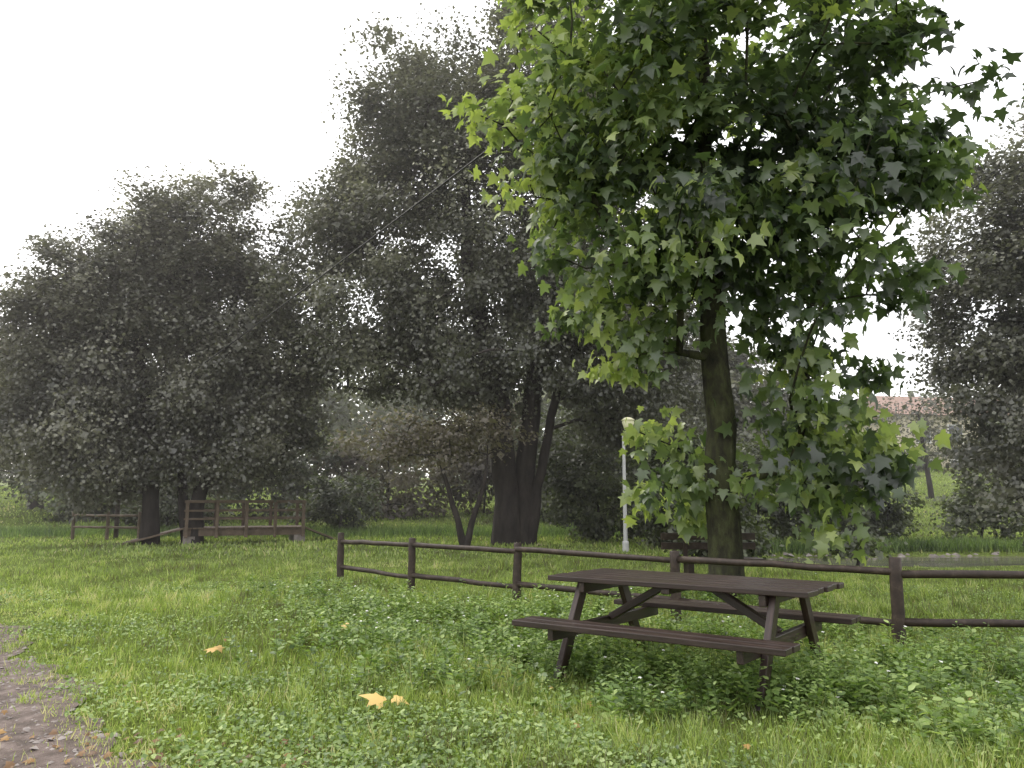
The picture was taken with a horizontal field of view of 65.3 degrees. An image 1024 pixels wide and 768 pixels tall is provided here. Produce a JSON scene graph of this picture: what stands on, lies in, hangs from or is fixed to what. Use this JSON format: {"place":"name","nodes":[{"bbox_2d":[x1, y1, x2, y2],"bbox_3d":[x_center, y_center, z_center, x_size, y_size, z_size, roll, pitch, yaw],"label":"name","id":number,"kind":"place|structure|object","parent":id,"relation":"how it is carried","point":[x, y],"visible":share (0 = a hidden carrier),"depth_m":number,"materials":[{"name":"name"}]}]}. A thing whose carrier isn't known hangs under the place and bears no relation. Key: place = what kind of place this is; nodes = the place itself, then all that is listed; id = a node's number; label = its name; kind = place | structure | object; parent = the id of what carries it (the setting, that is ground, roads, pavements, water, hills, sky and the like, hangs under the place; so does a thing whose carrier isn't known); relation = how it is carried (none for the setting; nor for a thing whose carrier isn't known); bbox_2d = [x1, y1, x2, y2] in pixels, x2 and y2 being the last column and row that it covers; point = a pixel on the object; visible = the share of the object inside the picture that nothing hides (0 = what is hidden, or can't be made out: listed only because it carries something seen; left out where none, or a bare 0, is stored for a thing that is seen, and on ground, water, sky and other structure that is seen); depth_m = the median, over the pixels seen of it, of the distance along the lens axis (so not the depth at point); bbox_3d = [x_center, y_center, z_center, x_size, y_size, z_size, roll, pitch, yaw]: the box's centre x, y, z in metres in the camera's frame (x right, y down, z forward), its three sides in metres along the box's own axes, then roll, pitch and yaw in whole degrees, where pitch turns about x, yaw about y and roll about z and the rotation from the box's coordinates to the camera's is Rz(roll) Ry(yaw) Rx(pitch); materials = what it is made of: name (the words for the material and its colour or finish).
{"place":"outdoors","nodes":[
{"label":"outdoors","id":0,"kind":"place"},
{"bbox_2d":[0,604,170,767],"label":"dirt path","id":1,"kind":"structure","parent":0,"point":[43,755],"depth_m":5.41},
{"bbox_2d":[0,623,143,767],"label":"path stones","id":2,"kind":"object","parent":1,"relation":"on","point":[27,729],"visible":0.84,"depth_m":5.37,"materials":[{"name":"grey stone"}]},
{"bbox_2d":[113,45,623,538],"bbox_3d":[-0.501,-2.804,16.559,0.296,13.802,43.776,8,-11,-43],"label":"overhead line","id":3,"kind":"object","parent":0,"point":[115,533],"visible":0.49,"depth_m":21.58,"materials":[{"name":"brown wood"}]},
{"bbox_2d":[0,469,1023,767],"bbox_3d":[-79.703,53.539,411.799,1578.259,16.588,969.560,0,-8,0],"label":"ground","id":4,"kind":"structure","parent":0,"point":[20,617],"depth_m":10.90,"materials":[{"name":"green plant"}]},
{"bbox_2d":[0,462,132,523],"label":"bush","id":5,"kind":"object","parent":4,"relation":"on","point":[61,516],"visible":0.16,"depth_m":39.09,"materials":[{"name":"green plant"}]},
{"bbox_2d":[0,311,171,509],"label":"willow tree","id":6,"kind":"object","parent":4,"relation":"on","point":[33,505],"visible":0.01,"depth_m":44.10,"materials":[{"name":"green plant"}]},
{"bbox_2d":[70,512,140,539],"bbox_3d":[-15.703,5.585,30.859,3.274,1.303,0.163,-2,-9,16],"label":"rail fence","id":7,"kind":"object","parent":4,"relation":"on","point":[107,527],"visible":0.81,"depth_m":30.80,"materials":[{"name":"brown wood"}]},
{"bbox_2d":[0,164,236,544],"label":"willow tree","id":8,"kind":"object","parent":4,"relation":"on","point":[70,429],"visible":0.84,"depth_m":27.51,"materials":[{"name":"green plant"}]},
{"bbox_2d":[77,427,256,523],"bbox_3d":[-17.198,4.533,39.943,8.451,5.510,6.144,0,-8,0],"label":"bush","id":9,"kind":"object","parent":4,"relation":"on","point":[224,506],"visible":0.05,"depth_m":39.26,"materials":[{"name":"green plant"}]},
{"bbox_2d":[109,473,233,529],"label":"bush","id":10,"kind":"object","parent":4,"relation":"on","point":[168,508],"visible":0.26,"depth_m":34.74,"materials":[{"name":"green plant"}]},
{"bbox_2d":[93,157,359,543],"bbox_3d":[-10.306,-1.383,29.596,9.529,14.572,8.346,0,-8,0],"label":"willow tree","id":11,"kind":"object","parent":4,"relation":"on","point":[243,389],"visible":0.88,"depth_m":28.03,"materials":[{"name":"green plant"}]},
{"bbox_2d":[122,500,337,544],"bbox_3d":[-10.238,5.380,29.477,7.515,2.170,1.925,3,-9,-22],"label":"footbridge","id":12,"kind":"object","parent":4,"relation":"on","point":[296,531],"visible":0.88,"depth_m":29.02,"materials":[{"name":"brown wood"}]},
{"bbox_2d":[218,407,358,516],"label":"bush","id":13,"kind":"object","parent":4,"relation":"on","point":[292,494],"visible":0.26,"depth_m":40.88,"materials":[{"name":"green plant"}]},
{"bbox_2d":[281,466,386,530],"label":"bush","id":14,"kind":"object","parent":4,"relation":"on","point":[324,509],"visible":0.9,"depth_m":34.83,"materials":[{"name":"green plant"}]},
{"bbox_2d":[300,405,480,519],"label":"bush","id":15,"kind":"object","parent":4,"relation":"on","point":[397,501],"visible":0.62,"depth_m":41.23,"materials":[{"name":"green plant"}]},
{"bbox_2d":[355,402,545,545],"bbox_3d":[-2.001,2.978,26.012,6.212,4.846,4.991,0,-8,0],"label":"hawthorn tree","id":16,"kind":"object","parent":4,"relation":"on","point":[405,450],"visible":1,"depth_m":25.57,"materials":[{"name":"green plant"}]},
{"bbox_2d":[0,312,951,486],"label":"distant trees","id":17,"kind":"object","parent":4,"relation":"on","point":[346,411],"visible":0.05,"depth_m":66.45,"materials":[{"name":"plant"}]},
{"bbox_2d":[0,608,970,767],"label":"fallen leaves","id":18,"kind":"object","parent":4,"relation":"on","point":[377,699],"visible":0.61,"depth_m":5.10,"materials":[{"name":"yellow plant"}]},
{"bbox_2d":[237,0,737,545],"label":"alder tree","id":19,"kind":"object","parent":4,"relation":"on","point":[363,198],"visible":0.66,"depth_m":27.49,"materials":[{"name":"green plant"}]},
{"bbox_2d":[416,399,563,513],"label":"bush","id":20,"kind":"object","parent":4,"relation":"on","point":[473,487],"visible":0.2,"depth_m":42.35,"materials":[{"name":"green plant"}]},
{"bbox_2d":[0,577,1023,767],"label":"clover","id":21,"kind":"object","parent":4,"relation":"on","point":[218,756],"visible":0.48,"depth_m":5.45,"materials":[{"name":"green plant"}]},
{"bbox_2d":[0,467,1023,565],"bbox_3d":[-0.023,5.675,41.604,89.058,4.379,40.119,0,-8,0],"label":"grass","id":22,"kind":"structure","parent":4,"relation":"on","point":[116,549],"depth_m":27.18,"materials":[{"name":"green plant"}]},
{"bbox_2d":[512,401,637,521],"bbox_3d":[3.350,3.697,40.349,8.577,7.069,6.226,-5,-10,33],"label":"bush","id":23,"kind":"object","parent":4,"relation":"on","point":[545,515],"visible":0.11,"depth_m":39.13,"materials":[{"name":"green plant"}]},
{"bbox_2d":[515,418,657,541],"bbox_3d":[3.313,3.671,30.899,6.496,5.070,4.479,0,-8,0],"label":"bush","id":24,"kind":"object","parent":4,"relation":"on","point":[596,485],"visible":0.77,"depth_m":29.99,"materials":[{"name":"green plant"}]},
{"bbox_2d":[208,566,1023,760],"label":"weeds","id":25,"kind":"object","parent":4,"relation":"on","point":[743,678],"visible":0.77,"depth_m":6.89,"materials":[{"name":"green plant"}]},
{"bbox_2d":[621,417,634,551],"bbox_3d":[3.479,3.080,23.754,0.458,4.220,0.436,0,-8,0],"label":"street lamp","id":26,"kind":"object","parent":4,"relation":"on","point":[625,544],"visible":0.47,"depth_m":23.75,"materials":[{"name":"metal"}]},
{"bbox_2d":[251,573,1016,697],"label":"wildflowers","id":27,"kind":"object","parent":4,"relation":"on","point":[605,656],"visible":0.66,"depth_m":7.21,"materials":[{"name":"white plant"}]},
{"bbox_2d":[336,532,1023,647],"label":"rail fence","id":28,"kind":"object","parent":4,"relation":"on","point":[895,572],"visible":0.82,"depth_m":10.21,"materials":[{"name":"brown wood"}]},
{"bbox_2d":[616,424,744,547],"bbox_3d":[5.569,3.417,26.257,4.418,4.164,4.201,0,-8,0],"label":"bush","id":29,"kind":"object","parent":4,"relation":"on","point":[652,527],"visible":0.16,"depth_m":26.04,"materials":[{"name":"green plant"}]},
{"bbox_2d":[611,399,750,506],"bbox_3d":[8.189,3.877,37.880,7.265,6.236,6.559,0,-8,0],"label":"bush","id":30,"kind":"object","parent":4,"relation":"on","point":[747,434],"visible":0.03,"depth_m":37.30,"materials":[{"name":"green plant"}]},
{"bbox_2d":[608,448,759,541],"bbox_3d":[6.268,3.994,28.575,5.483,3.732,4.316,0,-8,0],"label":"bush","id":31,"kind":"object","parent":4,"relation":"on","point":[743,509],"visible":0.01,"depth_m":28.43,"materials":[{"name":"green plant"}]},
{"bbox_2d":[512,568,860,712],"bbox_3d":[1.609,2.213,7.218,2.440,0.902,2.159,-6,-10,36],"label":"picnic table","id":32,"kind":"object","parent":4,"relation":"on","point":[773,593],"visible":0.89,"depth_m":6.97,"materials":[{"name":"brown wood"}]},
{"bbox_2d":[639,455,743,541],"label":"bush","id":33,"kind":"object","parent":4,"relation":"on","point":[675,501],"visible":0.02,"depth_m":24.88,"materials":[{"name":"green plant"}]},
{"bbox_2d":[565,331,845,471],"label":"alder tree","id":34,"kind":"object","parent":4,"relation":"on","point":[735,379],"visible":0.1,"depth_m":42.46,"materials":[{"name":"green plant"}]},
{"bbox_2d":[661,533,764,572],"bbox_3d":[3.750,3.264,14.982,1.800,0.940,0.580,0,-8,0],"label":"timber bench","id":35,"kind":"object","parent":4,"relation":"on","point":[688,567],"visible":0.31,"depth_m":15.25,"materials":[{"name":"brown wood"}]},
{"bbox_2d":[661,462,783,559],"bbox_3d":[5.316,3.163,20.146,3.056,2.837,3.263,0,-8,0],"label":"bush","id":36,"kind":"object","parent":4,"relation":"on","point":[760,537],"visible":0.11,"depth_m":19.82,"materials":[{"name":"green plant"}]},
{"bbox_2d":[437,0,1023,602],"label":"plane tree","id":37,"kind":"object","parent":4,"relation":"on","point":[839,170],"visible":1,"depth_m":12.63,"materials":[{"name":"green plant"}]},
{"bbox_2d":[698,427,821,542],"bbox_3d":[9.154,3.606,30.487,7.130,4.942,4.509,0,-8,0],"label":"bush","id":38,"kind":"object","parent":4,"relation":"on","point":[783,522],"visible":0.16,"depth_m":29.86,"materials":[{"name":"green plant"}]},
{"bbox_2d":[803,522,907,565],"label":"bush","id":39,"kind":"object","parent":4,"relation":"on","point":[870,545],"visible":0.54,"depth_m":20.86,"materials":[{"name":"green plant"}]},
{"bbox_2d":[799,481,928,540],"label":"bush","id":40,"kind":"object","parent":4,"relation":"on","point":[890,516],"visible":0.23,"depth_m":29.61,"materials":[{"name":"green plant"}]},
{"bbox_2d":[768,551,998,557],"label":"bank stones","id":41,"kind":"object","parent":4,"relation":"on","point":[902,555],"visible":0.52,"depth_m":26.35,"materials":[{"name":"grey stone"}]},
{"bbox_2d":[865,436,949,471],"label":"bush","id":42,"kind":"object","parent":4,"relation":"on","point":[922,459],"visible":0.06,"depth_m":55.84,"materials":[{"name":"green plant"}]},
{"bbox_2d":[843,415,1000,468],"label":"walls","id":43,"kind":"structure","parent":4,"relation":"on","point":[905,423],"depth_m":61.62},
{"bbox_2d":[851,396,1008,420],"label":"roof","id":44,"kind":"structure","parent":43,"relation":"on","point":[899,399],"depth_m":63.87,"materials":[{"name":"tile"}]},
{"bbox_2d":[867,388,981,498],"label":"alder tree","id":45,"kind":"object","parent":4,"relation":"on","point":[920,415],"visible":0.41,"depth_m":45.92,"materials":[{"name":"green plant"}]},
{"bbox_2d":[880,104,1023,532],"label":"alder tree","id":46,"kind":"object","parent":4,"relation":"on","point":[996,267],"visible":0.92,"depth_m":24.02,"materials":[{"name":"green plant"}]},
{"bbox_2d":[942,422,999,468],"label":"bush","id":47,"kind":"object","parent":4,"relation":"on","point":[979,441],"visible":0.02,"depth_m":55.79,"materials":[{"name":"green plant"}]},
{"bbox_2d":[925,478,1023,540],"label":"bush","id":48,"kind":"object","parent":4,"relation":"on","point":[965,512],"visible":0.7,"depth_m":30.00,"materials":[{"name":"green plant"}]},
{"bbox_2d":[941,421,1023,534],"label":"bush","id":49,"kind":"object","parent":4,"relation":"on","point":[980,484],"visible":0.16,"depth_m":31.04,"materials":[{"name":"green plant"}]},
{"bbox_2d":[999,511,1023,545],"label":"bush","id":50,"kind":"object","parent":4,"relation":"on","point":[1013,518],"visible":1,"depth_m":20.47,"materials":[{"name":"green plant"}]},
{"bbox_2d":[0,520,1023,553],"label":"bank grass","id":51,"kind":"structure","parent":0,"point":[935,545],"depth_m":32.60,"materials":[{"name":"green plant"}]},
{"bbox_2d":[0,0,1023,477],"label":"sky","id":52,"kind":"structure","parent":0,"point":[90,90],"materials":[{"name":"white"}]},
{"bbox_2d":[766,556,1023,567],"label":"stream","id":53,"kind":"structure","parent":0,"point":[958,561],"depth_m":24.25,"materials":[{"name":"grey liquid"}]},
{"bbox_2d":[949,425,961,440],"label":"window","id":54,"kind":"structure","parent":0,"point":[952,427],"depth_m":61.83,"materials":[{"name":"grey glass"}]}
]}

